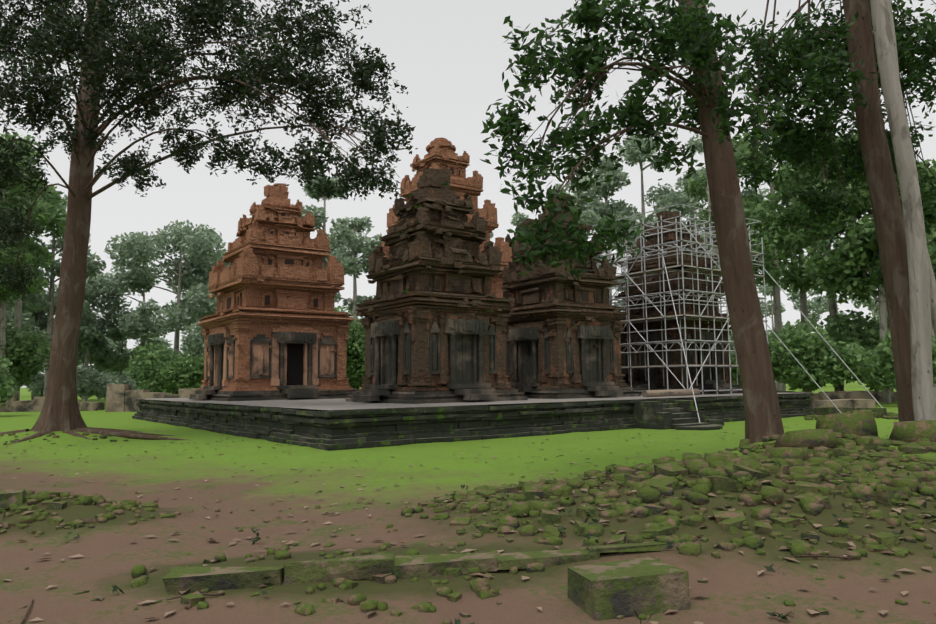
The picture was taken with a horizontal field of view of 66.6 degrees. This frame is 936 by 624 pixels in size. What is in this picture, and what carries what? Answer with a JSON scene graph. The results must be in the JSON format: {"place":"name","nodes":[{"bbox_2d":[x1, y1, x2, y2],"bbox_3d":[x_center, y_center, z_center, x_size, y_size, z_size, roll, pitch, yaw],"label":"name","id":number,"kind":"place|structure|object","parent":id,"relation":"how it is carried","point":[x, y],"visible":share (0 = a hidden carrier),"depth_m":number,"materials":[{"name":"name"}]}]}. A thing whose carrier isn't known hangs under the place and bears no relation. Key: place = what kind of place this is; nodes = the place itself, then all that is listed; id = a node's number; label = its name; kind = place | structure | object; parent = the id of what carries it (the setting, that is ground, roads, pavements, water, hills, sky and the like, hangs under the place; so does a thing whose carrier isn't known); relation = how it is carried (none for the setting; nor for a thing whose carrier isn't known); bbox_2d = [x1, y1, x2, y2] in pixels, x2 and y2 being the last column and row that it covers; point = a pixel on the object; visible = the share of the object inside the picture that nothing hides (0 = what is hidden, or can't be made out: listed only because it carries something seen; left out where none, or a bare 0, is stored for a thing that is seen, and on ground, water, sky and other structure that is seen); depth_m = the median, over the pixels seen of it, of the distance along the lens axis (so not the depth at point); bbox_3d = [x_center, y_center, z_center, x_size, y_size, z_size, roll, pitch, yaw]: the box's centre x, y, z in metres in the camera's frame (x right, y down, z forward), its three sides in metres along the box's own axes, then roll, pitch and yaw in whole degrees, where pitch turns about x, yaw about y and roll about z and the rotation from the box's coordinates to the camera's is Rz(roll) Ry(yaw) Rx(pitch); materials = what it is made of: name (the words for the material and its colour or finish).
{"place":"outdoors","nodes":[
{"label":"outdoors","id":0,"kind":"place"},
{"bbox_2d":[189,183,355,400],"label":"tower","id":1,"kind":"structure","parent":0,"point":[275,326],"depth_m":34.52,"materials":[{"name":"orange brick"}]},
{"bbox_2d":[345,168,527,403],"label":"tower","id":2,"kind":"structure","parent":0,"point":[435,320],"depth_m":26.99,"materials":[{"name":"brick"}]},
{"bbox_2d":[0,379,935,623],"bbox_3d":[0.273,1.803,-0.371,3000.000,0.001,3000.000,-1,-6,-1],"label":"ground","id":3,"kind":"structure","parent":0,"point":[60,603],"depth_m":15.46,"materials":[{"name":"brown soil"}]},
{"bbox_2d":[2,490,851,623],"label":"fallen twigs","id":4,"kind":"object","parent":3,"relation":"on","point":[216,594],"visible":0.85,"depth_m":6.58,"materials":[{"name":"brown wood"}]},
{"bbox_2d":[0,407,886,620],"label":"stone blocks","id":5,"kind":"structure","parent":3,"relation":"on","point":[615,589],"depth_m":6.26,"materials":[{"name":"stone"}]},
{"bbox_2d":[0,384,896,411],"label":"enclosure ruins","id":6,"kind":"object","parent":3,"relation":"on","point":[121,397],"visible":0.46,"depth_m":50.48,"materials":[{"name":"grey stone"}]},
{"bbox_2d":[0,409,935,623],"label":"rubble stones","id":7,"kind":"object","parent":3,"relation":"on","point":[788,451],"visible":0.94,"depth_m":8.39,"materials":[{"name":"stone"}]},
{"bbox_2d":[0,424,935,623],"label":"leaf litter","id":8,"kind":"object","parent":3,"relation":"on","point":[883,612],"visible":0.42,"depth_m":7.90,"materials":[{"name":"brown plant"}]},
{"bbox_2d":[0,0,935,443],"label":"trees","id":9,"kind":"object","parent":3,"relation":"on","point":[60,410],"visible":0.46,"depth_m":14.58,"materials":[{"name":"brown plant"}]},
{"bbox_2d":[0,0,417,301],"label":"tree leaves","id":10,"kind":"object","parent":9,"relation":"attached to","point":[213,14],"visible":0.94,"depth_m":21.02,"materials":[{"name":"green plant"}]},
{"bbox_2d":[480,0,935,301],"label":"tree leaves","id":11,"kind":"object","parent":9,"relation":"attached to","point":[797,51],"visible":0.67,"depth_m":13.47,"materials":[{"name":"green plant"}]},
{"bbox_2d":[0,151,935,402],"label":"forest trunks","id":12,"kind":"object","parent":3,"relation":"on","point":[777,327],"visible":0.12,"depth_m":67.39,"materials":[{"name":"brown plant"}]},
{"bbox_2d":[6,134,887,399],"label":"trees","id":13,"kind":"object","parent":12,"relation":"attached to","point":[199,251],"visible":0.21,"depth_m":79.10,"materials":[{"name":"green plant"}]},
{"bbox_2d":[0,131,935,407],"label":"bushes","id":14,"kind":"object","parent":12,"relation":"attached to","point":[860,347],"visible":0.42,"depth_m":55.43,"materials":[{"name":"green plant"}]},
{"bbox_2d":[132,393,814,450],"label":"temple platform","id":15,"kind":"structure","parent":3,"relation":"on","point":[333,424],"depth_m":24.53,"materials":[{"name":"stone"}]},
{"bbox_2d":[381,138,511,303],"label":"tower","id":16,"kind":"structure","parent":15,"relation":"on","point":[441,154],"depth_m":41.92,"materials":[{"name":"orange brick"}]},
{"bbox_2d":[501,194,640,398],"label":"tower","id":17,"kind":"structure","parent":15,"relation":"on","point":[562,337],"depth_m":30.86,"materials":[{"name":"brick"}]},
{"bbox_2d":[615,211,742,393],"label":"tower","id":18,"kind":"structure","parent":15,"relation":"on","point":[639,382],"depth_m":35.74,"materials":[{"name":"brick"}]},
{"bbox_2d":[64,434,935,623],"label":"weeds","id":19,"kind":"object","parent":3,"relation":"on","point":[669,544],"visible":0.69,"depth_m":7.23,"materials":[{"name":"green plant"}]},
{"bbox_2d":[589,204,882,422],"bbox_3d":[10.395,0.002,33.492,13.500,9.930,12.482,3,-7,-36],"label":"scaffolding","id":20,"kind":"object","parent":3,"relation":"on","point":[623,263],"visible":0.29,"depth_m":34.41,"materials":[{"name":"grey metal"}]},
{"bbox_2d":[870,0,935,420],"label":"pale tree trunks","id":21,"kind":"object","parent":3,"relation":"on","point":[922,287],"visible":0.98,"depth_m":13.21,"materials":[{"name":"grey plant"}]},
{"bbox_2d":[0,0,935,387],"label":"sky","id":22,"kind":"structure","parent":0,"point":[451,57],"materials":[{"name":"white"}]},
{"bbox_2d":[503,218,534,298],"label":"tower","id":23,"kind":"structure","parent":0,"point":[506,295],"depth_m":46.44,"materials":[{"name":"brick"}]}
]}

